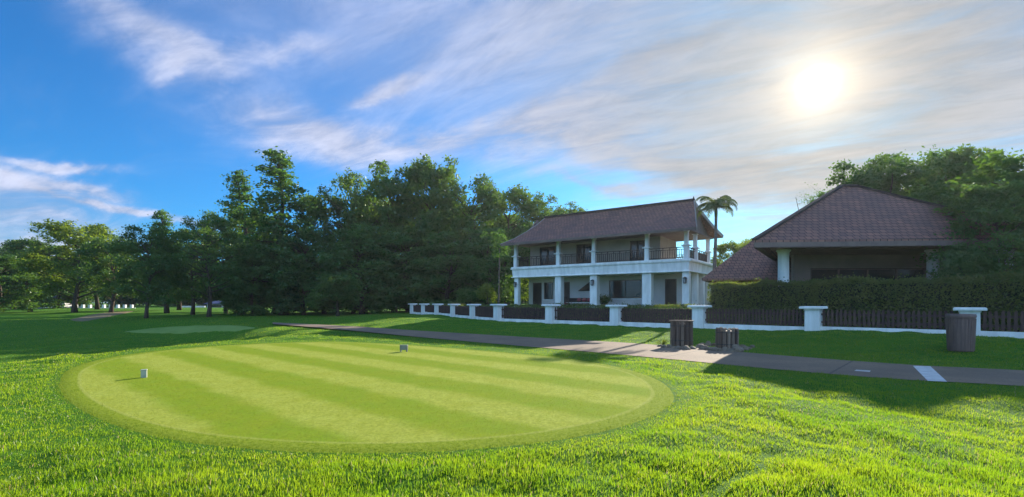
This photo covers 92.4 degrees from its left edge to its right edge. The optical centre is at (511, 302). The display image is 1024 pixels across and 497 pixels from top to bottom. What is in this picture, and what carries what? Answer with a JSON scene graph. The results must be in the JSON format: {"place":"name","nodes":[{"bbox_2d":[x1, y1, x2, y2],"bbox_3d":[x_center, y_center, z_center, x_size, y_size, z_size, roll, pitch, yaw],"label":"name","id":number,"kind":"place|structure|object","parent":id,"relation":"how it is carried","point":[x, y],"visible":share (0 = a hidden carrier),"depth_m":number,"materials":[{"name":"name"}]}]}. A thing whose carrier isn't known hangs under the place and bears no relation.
{"place":"outdoors","nodes":[
{"label":"outdoors","id":0,"kind":"place"},
{"bbox_2d":[71,311,132,320],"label":"bare soil","id":1,"kind":"structure","parent":0,"point":[94,316],"depth_m":61.10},
{"bbox_2d":[126,325,253,333],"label":"tee lawn","id":2,"kind":"structure","parent":0,"point":[189,329],"depth_m":35.90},
{"bbox_2d":[55,341,676,452],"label":"tee lawn","id":3,"kind":"structure","parent":0,"point":[425,402],"depth_m":8.29,"materials":[{"name":"green plant"}]},
{"bbox_2d":[140,369,147,377],"bbox_3d":[-7.782,1.515,10.395,0.112,0.202,0.112,0,0,-29],"label":"tee marker","id":4,"kind":"object","parent":3,"relation":"on","point":[143,373],"visible":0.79,"depth_m":10.36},
{"bbox_2d":[400,345,407,351],"bbox_3d":[-3.482,1.490,15.834,0.270,0.252,0.082,0,0,9],"label":"tee marker","id":5,"kind":"object","parent":3,"relation":"on","point":[403,347],"visible":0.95,"depth_m":15.80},
{"bbox_2d":[0,303,1023,496],"bbox_3d":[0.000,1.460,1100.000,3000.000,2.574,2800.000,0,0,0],"label":"ground","id":6,"kind":"structure","parent":0,"point":[156,311],"depth_m":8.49,"materials":[{"name":"green plant"}]},
{"bbox_2d":[0,245,47,308],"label":"broadleaf tree","id":7,"kind":"object","parent":6,"relation":"on","point":[3,250],"visible":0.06,"depth_m":109.13,"materials":[{"name":"green plant"}]},
{"bbox_2d":[0,254,48,311],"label":"dark tree","id":8,"kind":"object","parent":6,"relation":"on","point":[10,298],"visible":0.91,"depth_m":80.56,"materials":[{"name":"green plant"}]},
{"bbox_2d":[0,236,74,311],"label":"broadleaf tree","id":9,"kind":"object","parent":6,"relation":"on","point":[17,244],"visible":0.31,"depth_m":86.72,"materials":[{"name":"green plant"}]},
{"bbox_2d":[7,242,102,308],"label":"dark tree","id":10,"kind":"object","parent":6,"relation":"on","point":[56,301],"visible":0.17,"depth_m":109.43,"materials":[{"name":"green plant"}]},
{"bbox_2d":[44,296,80,307],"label":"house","id":11,"kind":"structure","parent":6,"relation":"on","point":[67,306],"depth_m":118.58,"materials":[{"name":"white glass"}]},
{"bbox_2d":[3,218,134,312],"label":"broadleaf tree","id":12,"kind":"object","parent":6,"relation":"on","point":[30,261],"visible":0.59,"depth_m":77.28,"materials":[{"name":"green plant"}]},
{"bbox_2d":[40,229,131,309],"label":"broadleaf tree","id":13,"kind":"object","parent":6,"relation":"on","point":[97,305],"visible":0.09,"depth_m":95.58,"materials":[{"name":"green plant"}]},
{"bbox_2d":[81,305,133,307],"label":"boundary wall","id":14,"kind":"structure","parent":6,"relation":"on","point":[104,306],"depth_m":109.87,"materials":[{"name":"white paint"}]},
{"bbox_2d":[63,236,152,312],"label":"broadleaf tree","id":15,"kind":"object","parent":6,"relation":"on","point":[100,272],"visible":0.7,"depth_m":71.94,"materials":[{"name":"green plant"}]},
{"bbox_2d":[105,224,197,317],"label":"broadleaf tree","id":16,"kind":"object","parent":6,"relation":"on","point":[150,287],"visible":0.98,"depth_m":49.97,"materials":[{"name":"green plant"}]},
{"bbox_2d":[133,209,201,312],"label":"feathery tree","id":17,"kind":"object","parent":6,"relation":"on","point":[167,301],"visible":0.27,"depth_m":71.44,"materials":[{"name":"green plant"}]},
{"bbox_2d":[135,236,205,309],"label":"broadleaf tree","id":18,"kind":"object","parent":6,"relation":"on","point":[179,306],"visible":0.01,"depth_m":91.97,"materials":[{"name":"green plant"}]},
{"bbox_2d":[154,227,226,314],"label":"broadleaf tree","id":19,"kind":"object","parent":6,"relation":"on","point":[193,296],"visible":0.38,"depth_m":63.01,"materials":[{"name":"green plant"}]},
{"bbox_2d":[156,215,249,316],"bbox_3d":[-33.443,-3.906,53.419,7.974,11.482,8.868,0,0,1],"label":"forked tree","id":20,"kind":"object","parent":6,"relation":"on","point":[219,224],"visible":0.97,"depth_m":53.15,"materials":[{"name":"green plant"}]},
{"bbox_2d":[204,300,222,307],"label":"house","id":21,"kind":"structure","parent":6,"relation":"on","point":[215,304],"depth_m":122.00,"materials":[{"name":"white glass"}]},
{"bbox_2d":[190,207,254,312],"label":"airy tree","id":22,"kind":"object","parent":6,"relation":"on","point":[206,216],"visible":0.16,"depth_m":70.23,"materials":[{"name":"green plant"}]},
{"bbox_2d":[194,169,274,314],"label":"pointed tree","id":23,"kind":"object","parent":6,"relation":"on","point":[241,195],"visible":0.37,"depth_m":65.06,"materials":[{"name":"green plant"}]},
{"bbox_2d":[218,241,278,315],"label":"dark tree","id":24,"kind":"object","parent":6,"relation":"on","point":[230,302],"visible":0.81,"depth_m":58.70,"materials":[{"name":"green plant"}]},
{"bbox_2d":[230,213,288,245],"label":"broadleaf tree","id":25,"kind":"object","parent":6,"relation":"on","point":[269,220],"depth_m":83.63,"materials":[{"name":"green plant"}]},
{"bbox_2d":[203,146,320,314],"bbox_3d":[-30.448,-8.829,64.053,14.122,21.723,12.732,0,0,19],"label":"pointed tree","id":26,"kind":"object","parent":6,"relation":"on","point":[286,184],"visible":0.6,"depth_m":61.88,"materials":[{"name":"green plant"}]},
{"bbox_2d":[2,254,527,305],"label":"wood","id":27,"kind":"object","parent":6,"relation":"on","point":[122,301],"visible":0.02,"depth_m":163.79,"materials":[{"name":"green plant"}]},
{"bbox_2d":[232,232,308,312],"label":"dark tree","id":28,"kind":"object","parent":6,"relation":"on","point":[269,279],"visible":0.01,"depth_m":70.58,"materials":[{"name":"green plant"}]},
{"bbox_2d":[258,226,348,315],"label":"dark tree","id":29,"kind":"object","parent":6,"relation":"on","point":[308,274],"visible":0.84,"depth_m":60.13,"materials":[{"name":"green plant"}]},
{"bbox_2d":[284,193,352,313],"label":"broadleaf tree","id":30,"kind":"object","parent":6,"relation":"on","point":[328,212],"visible":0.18,"depth_m":68.23,"materials":[{"name":"green plant"}]},
{"bbox_2d":[302,275,363,315],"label":"round tree","id":31,"kind":"object","parent":6,"relation":"on","point":[336,290],"visible":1,"depth_m":49.36,"materials":[{"name":"green plant"}]},
{"bbox_2d":[306,245,366,312],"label":"dark tree","id":32,"kind":"object","parent":6,"relation":"on","point":[335,305],"visible":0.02,"depth_m":74.71,"materials":[{"name":"green plant"}]},
{"bbox_2d":[306,167,396,313],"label":"airy tree","id":33,"kind":"object","parent":6,"relation":"on","point":[348,183],"visible":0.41,"depth_m":66.16,"materials":[{"name":"green plant"}]},
{"bbox_2d":[313,221,408,314],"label":"dark tree","id":34,"kind":"object","parent":6,"relation":"on","point":[344,250],"visible":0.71,"depth_m":57.94,"materials":[{"name":"green plant"}]},
{"bbox_2d":[336,199,415,310],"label":"dark tree","id":35,"kind":"object","parent":6,"relation":"on","point":[366,290],"visible":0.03,"depth_m":73.77,"materials":[{"name":"green plant"}]},
{"bbox_2d":[334,159,442,311],"bbox_3d":[-16.413,-8.617,66.272,14.058,20.739,15.577,0,0,-36],"label":"broadleaf tree","id":36,"kind":"object","parent":6,"relation":"on","point":[384,187],"visible":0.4,"depth_m":63.04,"materials":[{"name":"green plant"}]},
{"bbox_2d":[360,227,453,312],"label":"dark tree","id":37,"kind":"object","parent":6,"relation":"on","point":[395,240],"visible":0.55,"depth_m":58.84,"materials":[{"name":"green plant"}]},
{"bbox_2d":[374,203,458,309],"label":"dark tree","id":38,"kind":"object","parent":6,"relation":"on","point":[412,270],"visible":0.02,"depth_m":75.00,"materials":[{"name":"green plant"}]},
{"bbox_2d":[380,153,483,293],"bbox_3d":[-10.341,-8.879,65.926,14.145,21.098,14.154,0,0,1],"label":"broadleaf tree","id":39,"kind":"object","parent":6,"relation":"on","point":[427,173],"visible":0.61,"depth_m":62.36,"materials":[{"name":"green plant"}]},
{"bbox_2d":[400,230,490,305],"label":"dark tree","id":40,"kind":"object","parent":6,"relation":"on","point":[441,249],"visible":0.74,"depth_m":57.98,"materials":[{"name":"green plant"}]},
{"bbox_2d":[416,207,500,304],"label":"dark tree","id":41,"kind":"object","parent":6,"relation":"on","point":[455,273],"visible":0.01,"depth_m":72.29,"materials":[{"name":"green plant"}]},
{"bbox_2d":[453,286,477,303],"bbox_3d":[-4.782,-0.549,53.002,2.765,2.458,2.998,0,0,33],"label":"bush","id":42,"kind":"object","parent":6,"relation":"on","point":[465,295],"visible":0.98,"depth_m":52.55,"materials":[{"name":"green plant"}]},
{"bbox_2d":[424,173,516,303],"bbox_3d":[-5.767,-8.338,66.051,12.808,18.786,13.290,0,0,16],"label":"airy tree","id":43,"kind":"object","parent":6,"relation":"on","point":[473,208],"visible":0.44,"depth_m":62.64,"materials":[{"name":"green plant"}]},
{"bbox_2d":[471,281,497,304],"bbox_3d":[-2.661,-0.838,50.067,2.676,2.693,3.067,0,0,12],"label":"bush","id":44,"kind":"object","parent":6,"relation":"on","point":[485,292],"visible":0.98,"depth_m":49.88,"materials":[{"name":"green plant"}]},
{"bbox_2d":[451,226,523,304],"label":"dark tree","id":45,"kind":"object","parent":6,"relation":"on","point":[479,274],"visible":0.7,"depth_m":56.45,"materials":[{"name":"green plant"}]},
{"bbox_2d":[479,229,510,303],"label":"slender tree","id":46,"kind":"object","parent":6,"relation":"on","point":[500,241],"visible":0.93,"depth_m":46.91,"materials":[{"name":"green plant"}]},
{"bbox_2d":[463,212,528,303],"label":"dark tree","id":47,"kind":"object","parent":6,"relation":"on","point":[517,217],"visible":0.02,"depth_m":74.35,"materials":[{"name":"green plant"}]},
{"bbox_2d":[461,182,551,304],"bbox_3d":[-0.831,-7.208,64.220,12.823,15.879,12.694,0,0,-2],"label":"broadleaf tree","id":48,"kind":"object","parent":6,"relation":"on","point":[515,195],"visible":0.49,"depth_m":62.09,"materials":[{"name":"green plant"}]},
{"bbox_2d":[498,274,528,300],"bbox_3d":[0.192,-1.123,45.953,3.175,3.261,2.355,0,0,26],"label":"bush","id":49,"kind":"object","parent":6,"relation":"on","point":[509,282],"visible":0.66,"depth_m":45.91,"materials":[{"name":"green plant"}]},
{"bbox_2d":[509,278,528,305],"bbox_3d":[1.268,-1.268,52.098,3.164,3.556,2.513,0,0,0],"label":"bush","id":50,"kind":"object","parent":6,"relation":"on","point":[527,296],"visible":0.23,"depth_m":51.80,"materials":[{"name":"green plant"}]},
{"bbox_2d":[502,191,563,285],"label":"broadleaf tree","id":51,"kind":"object","parent":6,"relation":"on","point":[553,199],"visible":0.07,"depth_m":66.94,"materials":[{"name":"green plant"}]},
{"bbox_2d":[551,201,587,213],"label":"broadleaf tree","id":52,"kind":"object","parent":6,"relation":"on","point":[570,210],"visible":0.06,"depth_m":72.22,"materials":[{"name":"green plant"}]},
{"bbox_2d":[442,300,702,322],"bbox_3d":[0.505,0.611,34.694,3.476,1.669,27.098,0,0,-36],"label":"hedge","id":53,"kind":"object","parent":6,"relation":"on","point":[512,305],"visible":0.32,"depth_m":28.48,"materials":[{"name":"green plant"}]},
{"bbox_2d":[500,196,723,306],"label":"white house","id":54,"kind":"structure","parent":6,"relation":"on","point":[624,255],"depth_m":40.56,"materials":[{"name":"white plaster"},{"name":"brown tile"},{"name":"dark glass"}]},
{"bbox_2d":[533,283,541,306],"bbox_3d":[2.425,-0.712,46.383,1.000,2.317,0.140,0,0,36],"label":"door","id":55,"kind":"structure","parent":54,"relation":"in","point":[537,287],"depth_m":46.37,"materials":[{"name":"brown wood"}]},
{"bbox_2d":[540,246,555,265],"bbox_3d":[3.309,-4.159,45.129,1.700,1.883,0.140,0,0,36],"label":"balcony door","id":56,"kind":"structure","parent":54,"relation":"in","point":[544,251],"depth_m":45.13,"materials":[{"name":"black glass"}]},
{"bbox_2d":[543,282,553,299],"bbox_3d":[3.404,-1.045,45.603,1.120,1.650,0.180,0,0,36],"label":"window","id":57,"kind":"structure","parent":54,"relation":"in","point":[548,286],"depth_m":45.66,"materials":[{"name":"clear glass"}]},
{"bbox_2d":[564,297,568,306],"bbox_3d":[4.635,-0.043,43.524,0.790,0.985,0.786,0,0,7],"label":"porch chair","id":58,"kind":"object","parent":54,"relation":"on","point":[566,299],"visible":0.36,"depth_m":43.74,"materials":[{"name":"brown wood"}]},
{"bbox_2d":[564,282,569,304],"bbox_3d":[5.021,-0.712,44.511,0.600,2.317,0.140,0,0,36],"label":"door","id":59,"kind":"structure","parent":54,"relation":"in","point":[566,284],"depth_m":44.48,"materials":[{"name":"brown wood"}]},
{"bbox_2d":[566,298,589,304],"bbox_3d":[5.827,0.025,42.894,2.300,0.850,0.560,0,0,36],"label":"porch bench","id":60,"kind":"object","parent":54,"relation":"on","point":[573,300],"visible":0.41,"depth_m":43.18,"materials":[{"name":"brown wood"}]},
{"bbox_2d":[576,244,590,263],"bbox_3d":[6.310,-4.159,42.965,1.500,1.883,0.140,0,0,36],"label":"balcony door","id":61,"kind":"structure","parent":54,"relation":"in","point":[581,248],"depth_m":42.97,"materials":[{"name":"black glass"}]},
{"bbox_2d":[589,293,614,304],"bbox_3d":[7.639,-0.249,40.931,1.918,1.398,1.772,0,0,-30],"label":"potted plant","id":62,"kind":"object","parent":54,"relation":"on","point":[604,298],"visible":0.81,"depth_m":40.65,"materials":[{"name":"green plant"}]},
{"bbox_2d":[609,280,641,298],"bbox_3d":[9.487,-1.080,41.216,3.020,1.620,0.180,0,0,36],"label":"window","id":63,"kind":"structure","parent":54,"relation":"in","point":[618,289],"depth_m":41.20,"materials":[{"name":"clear glass"}]},
{"bbox_2d":[630,240,644,260],"bbox_3d":[10.253,-4.133,40.123,1.270,1.833,0.140,0,0,36],"label":"balcony door","id":64,"kind":"structure","parent":54,"relation":"in","point":[634,245],"depth_m":40.11,"materials":[{"name":"black glass"}]},
{"bbox_2d":[665,279,676,304],"bbox_3d":[12.632,-0.712,39.021,0.930,2.317,0.140,0,0,36],"label":"door","id":65,"kind":"structure","parent":54,"relation":"in","point":[670,284],"depth_m":38.98,"materials":[{"name":"brown wood"}]},
{"bbox_2d":[655,338,668,344],"bbox_3d":[5.755,1.423,18.654,0.576,0.350,0.402,0,0,37],"label":"spiky plant","id":66,"kind":"object","parent":6,"relation":"on","point":[663,342],"visible":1,"depth_m":18.59,"materials":[{"name":"green plant"}]},
{"bbox_2d":[669,320,693,346],"bbox_3d":[6.269,1.164,18.159,0.875,1.072,0.875,0,0,-24],"label":"litter bin","id":67,"kind":"object","parent":6,"relation":"on","point":[681,333],"visible":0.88,"depth_m":17.84,"materials":[{"name":"brown wood"}]},
{"bbox_2d":[699,344,707,348],"bbox_3d":[6.526,1.540,16.789,0.311,0.236,0.361,0,0,40],"label":"stone","id":68,"kind":"object","parent":6,"relation":"on","point":[701,346],"visible":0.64,"depth_m":16.69,"materials":[{"name":"grey stone"}]},
{"bbox_2d":[709,347,716,350],"bbox_3d":[6.708,1.548,16.252,0.406,0.181,0.241,5,5,-4],"label":"stone","id":69,"kind":"object","parent":6,"relation":"on","point":[712,348],"visible":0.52,"depth_m":16.18,"materials":[{"name":"grey stone"}]},
{"bbox_2d":[409,304,1023,337],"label":"fence","id":70,"kind":"object","parent":6,"relation":"on","point":[812,321],"visible":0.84,"depth_m":22.42,"materials":[{"name":"white wood"}]},
{"bbox_2d":[695,195,737,301],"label":"palm tree","id":71,"kind":"object","parent":6,"relation":"on","point":[715,204],"visible":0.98,"depth_m":32.94,"materials":[{"name":"green plant"}]},
{"bbox_2d":[715,327,738,348],"bbox_3d":[7.424,1.281,16.971,0.770,0.841,0.770,0,0,-25],"label":"litter bin","id":72,"kind":"object","parent":6,"relation":"on","point":[728,338],"visible":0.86,"depth_m":16.68,"materials":[{"name":"brown wood"}]},
{"bbox_2d":[710,240,748,287],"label":"broadleaf tree","id":73,"kind":"object","parent":6,"relation":"on","point":[723,248],"visible":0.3,"depth_m":46.95,"materials":[{"name":"green plant"}]},
{"bbox_2d":[731,344,743,351],"bbox_3d":[7.290,1.538,15.922,0.431,0.374,0.401,0,0,20],"label":"stone","id":74,"kind":"object","parent":6,"relation":"on","point":[736,348],"visible":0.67,"depth_m":15.79,"materials":[{"name":"grey stone"}]},
{"bbox_2d":[738,238,751,244],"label":"broadleaf tree","id":75,"kind":"object","parent":6,"relation":"on","point":[748,239],"visible":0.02,"depth_m":54.30,"materials":[{"name":"green plant"}]},
{"bbox_2d":[796,183,827,209],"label":"bare tree","id":76,"kind":"object","parent":6,"relation":"on","point":[808,195],"visible":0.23,"depth_m":37.38,"materials":[{"name":"plant"}]},
{"bbox_2d":[807,152,906,203],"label":"airy tree","id":77,"kind":"object","parent":6,"relation":"on","point":[846,167],"visible":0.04,"depth_m":32.71,"materials":[{"name":"green plant"}]},
{"bbox_2d":[702,184,1021,287],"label":"house","id":78,"kind":"structure","parent":6,"relation":"on","point":[846,230],"depth_m":23.70,"materials":[{"name":"brown stone"}]},
{"bbox_2d":[810,268,925,284],"bbox_3d":[18.273,-0.460,25.290,5.937,2.620,0.100,0,0,0],"label":"window","id":79,"kind":"structure","parent":78,"relation":"in","point":[816,273],"depth_m":25.28,"materials":[{"name":"black glass"}]},
{"bbox_2d":[706,268,1023,331],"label":"tall hedge","id":80,"kind":"object","parent":6,"relation":"on","point":[943,294],"visible":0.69,"depth_m":19.62,"materials":[{"name":"green plant"}]},
{"bbox_2d":[839,156,959,205],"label":"broadleaf tree","id":81,"kind":"object","parent":6,"relation":"on","point":[897,179],"visible":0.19,"depth_m":30.09,"materials":[{"name":"green plant"}]},
{"bbox_2d":[869,144,985,205],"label":"airy tree","id":82,"kind":"object","parent":6,"relation":"on","point":[933,162],"visible":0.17,"depth_m":31.25,"materials":[{"name":"green plant"}]},
{"bbox_2d":[945,314,976,351],"bbox_3d":[13.183,0.878,14.438,0.702,1.088,0.698,0,0,0],"label":"litter bin","id":83,"kind":"object","parent":6,"relation":"on","point":[960,332],"visible":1,"depth_m":14.20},
{"bbox_2d":[906,143,1019,251],"bbox_3d":[29.883,-4.882,32.860,7.418,10.777,7.494,0,0,-27],"label":"broadleaf tree","id":84,"kind":"object","parent":6,"relation":"on","point":[969,150],"visible":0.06,"depth_m":31.57,"materials":[{"name":"green plant"}]},
{"bbox_2d":[913,148,1023,269],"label":"dark tree","id":85,"kind":"object","parent":6,"relation":"on","point":[1008,168],"visible":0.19,"depth_m":22.24,"materials":[{"name":"green plant"}]},
{"bbox_2d":[920,245,1023,282],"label":"bush","id":86,"kind":"object","parent":6,"relation":"on","point":[945,265],"visible":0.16,"depth_m":20.15,"materials":[{"name":"green plant"}]},
{"bbox_2d":[921,178,1023,283],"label":"dark tree","id":87,"kind":"object","parent":6,"relation":"on","point":[1011,192],"visible":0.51,"depth_m":20.09,"materials":[{"name":"green plant"}]},
{"bbox_2d":[929,147,1016,264],"bbox_3d":[31.769,-5.159,33.890,7.741,11.287,7.951,0,0,-21],"label":"dark tree","id":88,"kind":"object","parent":6,"relation":"on","point":[998,150],"visible":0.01,"depth_m":33.51,"materials":[{"name":"green plant"}]},
{"bbox_2d":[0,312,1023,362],"bbox_3d":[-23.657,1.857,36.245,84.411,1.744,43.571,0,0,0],"label":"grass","id":89,"kind":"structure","parent":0,"point":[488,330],"depth_m":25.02,"materials":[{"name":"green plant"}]},
{"bbox_2d":[0,0,1023,302],"label":"sky","id":90,"kind":"structure","parent":0,"point":[114,114],"materials":[{"name":"blue"}]},
{"bbox_2d":[273,322,1023,385],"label":"path","id":91,"kind":"structure","parent":0,"point":[912,372],"depth_m":13.91,"materials":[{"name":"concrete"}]},
{"bbox_2d":[914,366,946,381],"bbox_3d":[9.363,1.579,11.061,0.345,0.001,2.977,0,0,35],"label":"path marking","id":92,"kind":"object","parent":91,"relation":"on","point":[929,373],"visible":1,"depth_m":10.93,"materials":[{"name":"white paint"}]}
]}

